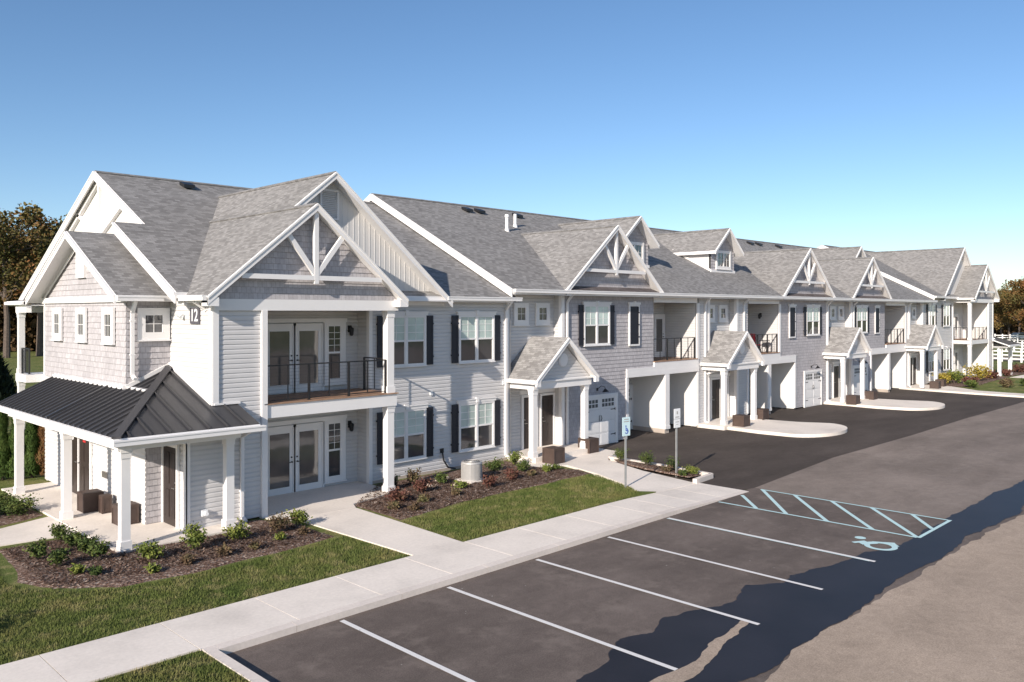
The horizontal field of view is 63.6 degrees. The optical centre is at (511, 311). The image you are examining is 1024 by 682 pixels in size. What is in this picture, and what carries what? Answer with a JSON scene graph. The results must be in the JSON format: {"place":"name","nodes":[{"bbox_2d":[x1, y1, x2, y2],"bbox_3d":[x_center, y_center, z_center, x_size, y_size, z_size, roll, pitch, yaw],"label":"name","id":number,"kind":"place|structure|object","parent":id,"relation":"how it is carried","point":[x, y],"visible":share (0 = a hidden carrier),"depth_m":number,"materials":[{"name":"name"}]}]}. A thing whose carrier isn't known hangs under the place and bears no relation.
{"place":"outdoors","nodes":[
{"label":"outdoors","id":0,"kind":"place"},
{"bbox_2d":[0,516,73,545],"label":"path","id":1,"kind":"structure","parent":0,"point":[30,531],"depth_m":20.53,"materials":[{"name":"concrete"}]},
{"bbox_2d":[96,651,249,681],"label":"lawn","id":2,"kind":"structure","parent":0,"point":[207,666],"depth_m":12.59,"materials":[{"name":"green plant"}]},
{"bbox_2d":[264,481,388,520],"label":"patio","id":3,"kind":"structure","parent":0,"point":[328,499],"depth_m":23.98,"materials":[{"name":"concrete"}]},
{"bbox_2d":[0,434,655,681],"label":"lawn","id":4,"kind":"structure","parent":0,"point":[7,570],"depth_m":16.93,"materials":[{"name":"green plant"}]},
{"bbox_2d":[0,412,13,479],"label":"arborvitae","id":5,"kind":"object","parent":4,"relation":"on","point":[4,445],"visible":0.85,"depth_m":26.82,"materials":[{"name":"green plant"}]},
{"bbox_2d":[2,417,30,477],"bbox_3d":[-16.276,4.331,27.132,0.988,2.438,0.930,0,0,45],"label":"arborvitae","id":6,"kind":"object","parent":4,"relation":"on","point":[10,463],"visible":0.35,"depth_m":26.90,"materials":[{"name":"green plant"}]},
{"bbox_2d":[0,496,42,525],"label":"planting bed","id":7,"kind":"object","parent":4,"relation":"on","point":[4,519],"visible":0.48,"depth_m":22.01,"materials":[{"name":"brown soil"}]},
{"bbox_2d":[0,493,42,517],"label":"juniper","id":8,"kind":"object","parent":7,"relation":"on","point":[17,507],"visible":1,"depth_m":22.26,"materials":[{"name":"green plant"}]},
{"bbox_2d":[24,422,43,477],"bbox_3d":[-15.875,4.332,27.357,0.980,2.436,0.944,0,0,45],"label":"arborvitae","id":9,"kind":"object","parent":4,"relation":"on","point":[31,441],"visible":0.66,"depth_m":27.12,"materials":[{"name":"green plant"}]},
{"bbox_2d":[33,426,45,476],"bbox_3d":[-15.510,4.330,27.468,0.916,2.440,0.904,0,0,45],"label":"arborvitae","id":10,"kind":"object","parent":4,"relation":"on","point":[41,450],"visible":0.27,"depth_m":27.24,"materials":[{"name":"brown plant"}]},
{"bbox_2d":[1,482,249,552],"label":"porch slab","id":11,"kind":"structure","parent":4,"relation":"on","point":[102,526],"depth_m":21.11,"materials":[{"name":"concrete"}]},
{"bbox_2d":[77,489,103,513],"bbox_3d":[-11.538,5.187,22.603,0.520,0.526,0.520,0,0,45],"label":"planter box","id":12,"kind":"object","parent":11,"relation":"on","point":[87,501],"visible":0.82,"depth_m":22.43,"materials":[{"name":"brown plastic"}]},
{"bbox_2d":[99,493,111,513],"bbox_3d":[-11.007,5.207,22.358,0.260,0.486,0.260,0,0,45],"label":"planter box","id":13,"kind":"object","parent":11,"relation":"on","point":[105,503],"visible":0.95,"depth_m":22.29,"materials":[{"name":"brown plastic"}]},
{"bbox_2d":[112,501,138,525],"bbox_3d":[-9.940,5.197,21.232,0.500,0.506,0.500,0,0,45],"label":"planter box","id":14,"kind":"object","parent":11,"relation":"on","point":[134,512],"visible":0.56,"depth_m":21.16,"materials":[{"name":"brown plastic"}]},
{"bbox_2d":[0,519,334,587],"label":"planting bed","id":15,"kind":"object","parent":4,"relation":"on","point":[24,575],"visible":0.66,"depth_m":18.05,"materials":[{"name":"brown soil"}]},
{"bbox_2d":[22,537,50,559],"bbox_3d":[-10.475,5.266,18.179,0.532,0.496,0.561,0,0,45],"label":"shrub","id":16,"kind":"object","parent":15,"relation":"on","point":[39,550],"visible":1,"depth_m":18.13,"materials":[{"name":"green plant"}]},
{"bbox_2d":[47,545,71,566],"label":"shrub","id":17,"kind":"object","parent":15,"relation":"on","point":[58,557],"visible":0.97,"depth_m":17.63,"materials":[{"name":"green plant"}]},
{"bbox_2d":[48,522,70,540],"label":"shrub","id":18,"kind":"object","parent":15,"relation":"on","point":[57,530],"visible":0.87,"depth_m":19.59,"materials":[{"name":"green plant"}]},
{"bbox_2d":[56,526,82,546],"bbox_3d":[-10.254,5.273,19.149,0.557,0.482,0.566,0,0,45],"label":"shrub","id":19,"kind":"object","parent":15,"relation":"on","point":[68,538],"visible":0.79,"depth_m":19.14,"materials":[{"name":"green plant"}]},
{"bbox_2d":[73,532,99,552],"bbox_3d":[-9.629,5.271,18.708,0.584,0.486,0.643,0,0,45],"label":"shrub","id":20,"kind":"object","parent":15,"relation":"on","point":[82,543],"visible":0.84,"depth_m":18.64,"materials":[{"name":"green plant"}]},
{"bbox_2d":[85,540,112,560],"bbox_3d":[-9.045,5.263,18.116,0.495,0.500,0.547,0,0,45],"label":"shrub","id":21,"kind":"object","parent":15,"relation":"on","point":[96,550],"visible":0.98,"depth_m":18.07,"materials":[{"name":"green plant"}]},
{"bbox_2d":[134,538,169,560],"bbox_3d":[-7.972,5.254,18.214,0.817,0.525,0.596,0,0,14],"label":"shrub","id":22,"kind":"object","parent":15,"relation":"on","point":[144,549],"visible":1,"depth_m":18.16,"materials":[{"name":"green plant"}]},
{"bbox_2d":[179,521,209,550],"bbox_3d":[-7.268,5.172,18.905,0.856,0.683,0.678,0,0,45],"label":"shrub","id":23,"kind":"object","parent":15,"relation":"on","point":[195,535],"visible":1,"depth_m":18.83,"materials":[{"name":"green plant"}]},
{"bbox_2d":[222,517,250,541],"bbox_3d":[-6.598,5.231,19.710,0.699,0.567,0.737,0,0,45],"label":"shrub","id":24,"kind":"object","parent":15,"relation":"on","point":[239,532],"visible":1,"depth_m":19.62,"materials":[{"name":"green plant"}]},
{"bbox_2d":[266,511,295,532],"bbox_3d":[-5.764,5.250,20.435,0.569,0.526,0.649,0,0,28],"label":"shrub","id":25,"kind":"object","parent":15,"relation":"on","point":[277,524],"visible":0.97,"depth_m":20.36,"materials":[{"name":"brown plant"}]},
{"bbox_2d":[286,508,312,525],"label":"shrub","id":26,"kind":"object","parent":15,"relation":"on","point":[300,516],"visible":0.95,"depth_m":20.95,"materials":[{"name":"green plant"}]},
{"bbox_2d":[0,460,696,588],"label":"bark chips","id":27,"kind":"object","parent":15,"relation":"on","point":[123,564],"visible":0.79,"depth_m":19.45,"materials":[{"name":"brown wood"}]},
{"bbox_2d":[355,461,589,519],"bbox_3d":[-1.402,5.491,26.249,4.340,0.042,8.817,0,0,45],"label":"planting bed","id":28,"kind":"object","parent":4,"relation":"on","point":[457,473],"visible":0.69,"depth_m":25.63,"materials":[{"name":"brown soil"}]},
{"bbox_2d":[384,486,411,501],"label":"shrub","id":29,"kind":"object","parent":28,"relation":"on","point":[394,494],"visible":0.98,"depth_m":23.57,"materials":[{"name":"red plant"}]},
{"bbox_2d":[405,468,421,485],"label":"shrub","id":30,"kind":"object","parent":28,"relation":"on","point":[412,476],"visible":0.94,"depth_m":25.83,"materials":[{"name":"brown plant"}]},
{"bbox_2d":[409,477,432,492],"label":"shrub","id":31,"kind":"object","parent":28,"relation":"on","point":[421,485],"visible":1,"depth_m":24.85,"materials":[{"name":"red plant"}]},
{"bbox_2d":[454,459,484,483],"bbox_3d":[-1.307,5.170,26.758,0.800,0.661,0.800,0,0,45],"label":"air conditioner","id":32,"kind":"object","parent":28,"relation":"on","point":[471,471],"visible":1,"depth_m":26.49,"materials":[{"name":"metal"}]},
{"bbox_2d":[0,483,742,681],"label":"sidewalk","id":33,"kind":"structure","parent":0,"point":[109,656],"depth_m":15.73,"materials":[{"name":"concrete"}]},
{"bbox_2d":[305,507,460,555],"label":"path","id":34,"kind":"structure","parent":0,"point":[376,529],"depth_m":20.52,"materials":[{"name":"concrete"}]},
{"bbox_2d":[0,338,1023,489],"bbox_3d":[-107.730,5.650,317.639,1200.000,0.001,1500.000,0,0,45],"label":"ground","id":35,"kind":"structure","parent":0,"point":[36,363],"depth_m":89.33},
{"bbox_2d":[0,349,16,400],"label":"spruce","id":36,"kind":"object","parent":35,"relation":"on","point":[8,388],"visible":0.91,"depth_m":51.86,"materials":[{"name":"green plant"}]},
{"bbox_2d":[0,303,43,351],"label":"underbrush","id":37,"kind":"object","parent":35,"relation":"on","point":[30,329],"visible":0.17,"depth_m":115.02,"materials":[{"name":"plant"}]},
{"bbox_2d":[0,208,63,357],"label":"tree","id":38,"kind":"object","parent":35,"relation":"on","point":[21,285],"visible":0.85,"depth_m":99.61,"materials":[{"name":"green plant"}]},
{"bbox_2d":[0,200,67,355],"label":"tree","id":39,"kind":"object","parent":35,"relation":"on","point":[40,333],"visible":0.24,"depth_m":102.68,"materials":[{"name":"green plant"}]},
{"bbox_2d":[0,170,1021,550],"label":"apartment building","id":40,"kind":"structure","parent":35,"relation":"on","point":[218,354],"depth_m":27.81,"materials":[{"name":"wood"}]},
{"bbox_2d":[51,308,62,340],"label":"window","id":41,"kind":"structure","parent":40,"relation":"in","point":[57,313],"depth_m":25.77,"materials":[{"name":"white glass"}]},
{"bbox_2d":[72,437,78,493],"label":"door","id":42,"kind":"structure","parent":40,"relation":"in","point":[74,442],"depth_m":24.69,"materials":[{"name":"white wood"}]},
{"bbox_2d":[74,308,86,342],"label":"window","id":43,"kind":"structure","parent":40,"relation":"in","point":[80,313],"depth_m":24.29,"materials":[{"name":"white glass"}]},
{"bbox_2d":[77,438,91,490],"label":"door","id":44,"kind":"structure","parent":40,"relation":"in","point":[85,447],"depth_m":24.14,"materials":[{"name":"brown wood"}]},
{"bbox_2d":[100,308,114,344],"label":"window","id":45,"kind":"structure","parent":40,"relation":"in","point":[108,314],"depth_m":22.71,"materials":[{"name":"white glass"}]},
{"bbox_2d":[136,308,170,341],"bbox_3d":[-9.731,0.360,22.446,0.090,0.900,0.900,0,0,45],"label":"window","id":46,"kind":"structure","parent":40,"relation":"in","point":[153,324],"depth_m":22.44,"materials":[{"name":"white glass"}]},
{"bbox_2d":[161,445,179,528],"bbox_3d":[-8.727,4.400,21.065,1.000,2.100,0.132,0,0,45],"label":"door","id":47,"kind":"structure","parent":40,"relation":"in","point":[170,455],"depth_m":21.02,"materials":[{"name":"brown wood"}]},
{"bbox_2d":[268,425,295,496],"bbox_3d":[-6.927,4.475,24.610,0.132,2.090,1.080,0,0,45],"label":"door","id":48,"kind":"structure","parent":40,"relation":"in","point":[280,438],"depth_m":24.66,"materials":[{"name":"white glass"}]},
{"bbox_2d":[268,324,295,394],"bbox_3d":[-6.927,1.415,24.610,0.132,2.090,1.080,0,0,45],"label":"door","id":49,"kind":"structure","parent":40,"relation":"in","point":[280,336],"depth_m":24.64,"materials":[{"name":"white glass"}]},
{"bbox_2d":[293,421,323,491],"bbox_3d":[-6.231,4.475,25.313,0.132,2.090,1.080,0,0,45],"label":"door","id":50,"kind":"structure","parent":40,"relation":"in","point":[309,436],"depth_m":25.33,"materials":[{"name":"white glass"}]},
{"bbox_2d":[293,323,323,392],"bbox_3d":[-6.231,1.415,25.313,0.132,2.090,1.080,0,0,45],"label":"door","id":51,"kind":"structure","parent":40,"relation":"in","point":[309,336],"depth_m":25.33,"materials":[{"name":"white glass"}]},
{"bbox_2d":[323,418,346,484],"bbox_3d":[-5.577,4.370,25.961,0.090,2.020,0.860,0,0,45],"label":"window","id":52,"kind":"structure","parent":40,"relation":"in","point":[334,430],"depth_m":25.99,"materials":[{"name":"white glass"}]},
{"bbox_2d":[323,322,346,385],"bbox_3d":[-5.577,1.310,25.961,0.090,2.020,0.860,0,0,45],"label":"window","id":53,"kind":"structure","parent":40,"relation":"in","point":[334,332],"depth_m":25.99,"materials":[{"name":"white glass"}]},
{"bbox_2d":[394,403,428,463],"bbox_3d":[-3.469,4.005,27.153,0.110,1.870,1.860,0,0,45],"label":"window","id":54,"kind":"structure","parent":40,"relation":"in","point":[409,420],"depth_m":27.29,"materials":[{"name":"clear glass"}]},
{"bbox_2d":[394,310,428,367],"bbox_3d":[-3.469,0.905,27.153,0.110,1.870,1.860,0,0,45],"label":"window","id":55,"kind":"structure","parent":40,"relation":"in","point":[409,331],"depth_m":27.29,"materials":[{"name":"white glass"}]},
{"bbox_2d":[456,396,496,452],"bbox_3d":[-1.239,4.005,29.406,0.110,1.870,1.900,0,0,45],"label":"window","id":56,"kind":"structure","parent":40,"relation":"in","point":[476,417],"depth_m":29.38,"materials":[{"name":"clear glass"}]},
{"bbox_2d":[456,310,496,363],"bbox_3d":[-1.239,0.905,29.406,0.110,1.870,1.900,0,0,45],"label":"window","id":57,"kind":"structure","parent":40,"relation":"in","point":[476,329],"depth_m":29.37,"materials":[{"name":"clear glass"}]},
{"bbox_2d":[513,303,529,325],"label":"window","id":58,"kind":"structure","parent":40,"relation":"in","point":[520,310],"depth_m":31.61,"materials":[{"name":"white glass"}]},
{"bbox_2d":[521,395,537,449],"bbox_3d":[0.685,4.260,31.947,0.132,2.080,0.900,0,0,45],"label":"door","id":59,"kind":"structure","parent":40,"relation":"in","point":[524,398],"depth_m":31.77,"materials":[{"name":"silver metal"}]},
{"bbox_2d":[535,303,550,325],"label":"window","id":60,"kind":"structure","parent":40,"relation":"in","point":[542,310],"depth_m":32.44,"materials":[{"name":"white glass"}]},
{"bbox_2d":[539,392,554,446],"bbox_3d":[1.396,4.265,32.665,0.132,2.070,0.860,0,0,45],"label":"door","id":61,"kind":"structure","parent":40,"relation":"in","point":[546,400],"depth_m":32.64,"materials":[{"name":"wood"}]},
{"bbox_2d":[582,301,611,346],"bbox_3d":[3.544,0.505,34.239,0.110,1.870,1.880,0,0,45],"label":"window","id":62,"kind":"structure","parent":40,"relation":"in","point":[596,314],"depth_m":34.21,"materials":[{"name":"white glass"}]},
{"bbox_2d":[588,392,617,444],"bbox_3d":[3.672,4.520,34.387,0.084,2.120,2.390,0,0,45],"label":"garage door","id":63,"kind":"structure","parent":40,"relation":"in","point":[602,422],"depth_m":34.57,"materials":[{"name":"white metal"}]},
{"bbox_2d":[629,384,632,428],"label":"garage door","id":64,"kind":"structure","parent":40,"relation":"in","point":[631,385],"depth_m":39.02,"materials":[{"name":"white metal"}]},
{"bbox_2d":[628,301,640,345],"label":"window","id":65,"kind":"structure","parent":40,"relation":"in","point":[633,312],"depth_m":36.03,"materials":[{"name":"black glass"}]},
{"bbox_2d":[654,314,664,356],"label":"door","id":66,"kind":"structure","parent":40,"relation":"in","point":[659,319],"depth_m":40.65,"materials":[{"name":"white glass"}]},
{"bbox_2d":[710,377,720,419],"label":"door","id":67,"kind":"structure","parent":40,"relation":"in","point":[715,391],"depth_m":41.63,"materials":[{"name":"wood"}]},
{"bbox_2d":[718,305,727,321],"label":"window","id":68,"kind":"structure","parent":40,"relation":"in","point":[722,309],"depth_m":42.13,"materials":[{"name":"clear glass"}]},
{"bbox_2d":[716,250,730,269],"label":"window","id":69,"kind":"structure","parent":40,"relation":"in","point":[723,258],"depth_m":45.57,"materials":[{"name":"clear glass"}]},
{"bbox_2d":[788,303,796,337],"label":"window","id":70,"kind":"structure","parent":40,"relation":"in","point":[792,311],"depth_m":46.68,"materials":[{"name":"black glass"}]},
{"bbox_2d":[805,304,820,335],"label":"window","id":71,"kind":"structure","parent":40,"relation":"in","point":[813,311],"depth_m":48.57,"materials":[{"name":"clear glass"}]},
{"bbox_2d":[804,369,821,407],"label":"garage door","id":72,"kind":"structure","parent":40,"relation":"in","point":[812,389],"depth_m":48.55,"materials":[{"name":"white metal"}]},
{"bbox_2d":[832,364,839,397],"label":"door","id":73,"kind":"structure","parent":40,"relation":"in","point":[835,368],"depth_m":51.72,"materials":[{"name":"wood"}]},
{"bbox_2d":[853,364,867,394],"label":"garage door","id":74,"kind":"structure","parent":40,"relation":"in","point":[856,368],"depth_m":53.18,"materials":[{"name":"white metal"}]},
{"bbox_2d":[856,305,868,332],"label":"window","id":75,"kind":"structure","parent":40,"relation":"in","point":[862,310],"depth_m":53.67,"materials":[{"name":"clear glass"}]},
{"bbox_2d":[943,303,950,326],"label":"window","id":76,"kind":"structure","parent":40,"relation":"in","point":[946,306],"depth_m":65.49,"materials":[{"name":"clear glass"}]},
{"bbox_2d":[943,346,950,370],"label":"window","id":77,"kind":"structure","parent":40,"relation":"in","point":[946,355],"depth_m":65.49,"materials":[{"name":"clear glass"}]},
{"bbox_2d":[622,417,629,486],"bbox_3d":[3.549,4.475,25.749,0.340,2.350,0.062,0,0,-39],"label":"parking sign","id":78,"kind":"object","parent":35,"relation":"on","point":[625,427],"visible":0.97,"depth_m":25.75,"materials":[{"name":"metal"}]},
{"bbox_2d":[993,291,1023,338],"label":"tree","id":79,"kind":"object","parent":35,"relation":"on","point":[1003,320],"visible":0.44,"depth_m":148.84,"materials":[{"name":"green plant"}]},
{"bbox_2d":[993,321,1023,336],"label":"underbrush","id":80,"kind":"object","parent":35,"relation":"on","point":[1013,328],"visible":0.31,"depth_m":176.38,"materials":[{"name":"plant"}]},
{"bbox_2d":[997,278,1023,327],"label":"tree","id":81,"kind":"object","parent":35,"relation":"on","point":[1017,295],"visible":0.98,"depth_m":141.87,"materials":[{"name":"green plant"}]},
{"bbox_2d":[0,0,1023,289],"label":"sky","id":82,"kind":"structure","parent":0,"point":[872,125],"materials":[{"name":"blue"}]},
{"bbox_2d":[508,448,695,492],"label":"path","id":83,"kind":"structure","parent":0,"point":[601,464],"depth_m":28.07,"materials":[{"name":"concrete"}]},
{"bbox_2d":[542,446,564,463],"bbox_3d":[1.505,5.202,29.884,0.580,0.556,0.580,0,0,45],"label":"planter box","id":84,"kind":"object","parent":83,"relation":"on","point":[553,454],"visible":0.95,"depth_m":29.71,"materials":[{"name":"brown plastic"}]},
{"bbox_2d":[578,436,598,453],"bbox_3d":[2.978,5.202,32.154,0.580,0.556,0.580,0,0,45],"label":"planter box","id":85,"kind":"object","parent":83,"relation":"on","point":[592,444],"visible":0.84,"depth_m":31.96,"materials":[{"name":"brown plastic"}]},
{"bbox_2d":[226,412,1023,681],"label":"parking lot","id":86,"kind":"structure","parent":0,"point":[474,639],"depth_m":16.10,"materials":[{"name":"grey asphalt"}]},
{"bbox_2d":[340,620,475,681],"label":"painted line","id":87,"kind":"object","parent":86,"relation":"on","point":[441,667],"visible":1,"depth_m":13.51,"materials":[{"name":"white paint"}]},
{"bbox_2d":[202,490,748,681],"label":"kerb","id":88,"kind":"structure","parent":86,"relation":"on","point":[218,652],"depth_m":16.12,"materials":[{"name":"concrete"}]},
{"bbox_2d":[447,587,677,670],"bbox_3d":[0.637,5.584,14.796,0.100,0.001,5.450,0,0,-45],"label":"painted line","id":89,"kind":"object","parent":86,"relation":"on","point":[577,633],"visible":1,"depth_m":14.45,"materials":[{"name":"white paint"}]},
{"bbox_2d":[536,559,759,624],"bbox_3d":[2.480,5.584,16.659,0.100,0.001,5.450,0,0,-45],"label":"painted line","id":90,"kind":"object","parent":86,"relation":"on","point":[708,609],"visible":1,"depth_m":16.34,"materials":[{"name":"white paint"}]},
{"bbox_2d":[608,537,821,589],"bbox_3d":[4.309,5.584,18.507,0.100,0.001,5.450,0,0,-45],"label":"painted line","id":91,"kind":"object","parent":86,"relation":"on","point":[719,564],"visible":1,"depth_m":18.21,"materials":[{"name":"white paint"}]},
{"bbox_2d":[668,518,874,561],"bbox_3d":[6.162,5.584,20.372,0.110,0.001,5.500,0,0,-45],"label":"painted line","id":92,"kind":"object","parent":86,"relation":"on","point":[775,540],"visible":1,"depth_m":20.12,"materials":[{"name":"white paint"}]},
{"bbox_2d":[578,481,1023,681],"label":"shadow","id":93,"kind":"object","parent":86,"relation":"on","point":[789,617],"visible":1,"depth_m":15.27},
{"bbox_2d":[649,621,745,681],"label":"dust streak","id":94,"kind":"object","parent":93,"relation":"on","point":[713,650],"visible":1,"depth_m":13.17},
{"bbox_2d":[721,489,951,537],"bbox_3d":[8.893,5.584,23.115,5.566,0.001,2.520,0,0,45],"label":"painted hatching","id":95,"kind":"object","parent":86,"relation":"on","point":[843,509],"visible":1,"depth_m":22.69,"materials":[{"name":"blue paint"}]},
{"bbox_2d":[853,536,898,550],"bbox_3d":[8.683,5.583,19.834,1.139,0.001,0.892,0,0,45],"label":"painted wheelchair symbol","id":96,"kind":"object","parent":86,"relation":"on","point":[894,546],"visible":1,"depth_m":19.86,"materials":[{"name":"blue paint"}]},
{"bbox_2d":[599,388,1023,489],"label":"driveway","id":97,"kind":"structure","parent":0,"point":[739,460],"depth_m":36.04,"materials":[{"name":"black asphalt"}]},
{"bbox_2d":[511,443,587,462],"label":"porch slab","id":98,"kind":"structure","parent":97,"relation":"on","point":[572,449],"depth_m":31.41,"materials":[{"name":"concrete"}]},
{"bbox_2d":[613,459,701,477],"bbox_3d":[4.884,5.479,29.011,0.819,0.042,4.001,0,0,-40],"label":"planting bed","id":99,"kind":"object","parent":97,"relation":"on","point":[642,466],"visible":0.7,"depth_m":28.67,"materials":[{"name":"brown soil"}]},
{"bbox_2d":[674,408,679,476],"bbox_3d":[5.552,4.465,27.847,0.320,2.370,0.058,0,0,-39],"label":"parking sign","id":100,"kind":"object","parent":99,"relation":"on","point":[676,418],"visible":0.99,"depth_m":27.83,"materials":[{"name":"metal"}]},
{"bbox_2d":[609,456,712,483],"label":"kerb","id":101,"kind":"structure","parent":97,"relation":"on","point":[704,476],"depth_m":27.90,"materials":[{"name":"concrete"}]},
{"bbox_2d":[691,416,761,429],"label":"porch slab","id":102,"kind":"structure","parent":97,"relation":"on","point":[713,424],"depth_m":39.67,"materials":[{"name":"concrete"}]},
{"bbox_2d":[728,419,846,437],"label":"traffic island","id":103,"kind":"structure","parent":97,"relation":"on","point":[791,428],"depth_m":38.39,"materials":[{"name":"concrete"}]},
{"bbox_2d":[732,414,749,426],"bbox_3d":[10.896,5.187,39.231,0.600,0.526,0.600,0,0,45],"label":"planter box","id":104,"kind":"object","parent":103,"relation":"on","point":[740,420],"visible":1,"depth_m":39.05,"materials":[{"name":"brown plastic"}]},
{"bbox_2d":[822,399,944,410],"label":"traffic island","id":105,"kind":"structure","parent":97,"relation":"on","point":[907,405],"depth_m":48.27,"materials":[{"name":"concrete"}]},
{"bbox_2d":[756,402,1023,518],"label":"service road","id":106,"kind":"structure","parent":0,"point":[949,471],"depth_m":29.02,"materials":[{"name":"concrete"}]},
{"bbox_2d":[759,513,1023,681],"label":"road","id":107,"kind":"structure","parent":0,"point":[957,616],"depth_m":14.42,"materials":[{"name":"grey asphalt"}]},
{"bbox_2d":[899,384,1023,397],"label":"path","id":108,"kind":"structure","parent":0,"point":[948,389],"depth_m":56.85,"materials":[{"name":"concrete"}]},
{"bbox_2d":[952,351,1023,393],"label":"lawn","id":109,"kind":"structure","parent":0,"point":[994,386],"depth_m":61.30,"materials":[{"name":"green plant"}]},
{"bbox_2d":[925,376,1007,386],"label":"planting bed","id":110,"kind":"object","parent":109,"relation":"on","point":[980,381],"visible":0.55,"depth_m":64.06,"materials":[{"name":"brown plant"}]},
{"bbox_2d":[961,363,992,380],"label":"shrub","id":111,"kind":"object","parent":110,"relation":"on","point":[979,372],"visible":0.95,"depth_m":64.58,"materials":[{"name":"yellow plant"}]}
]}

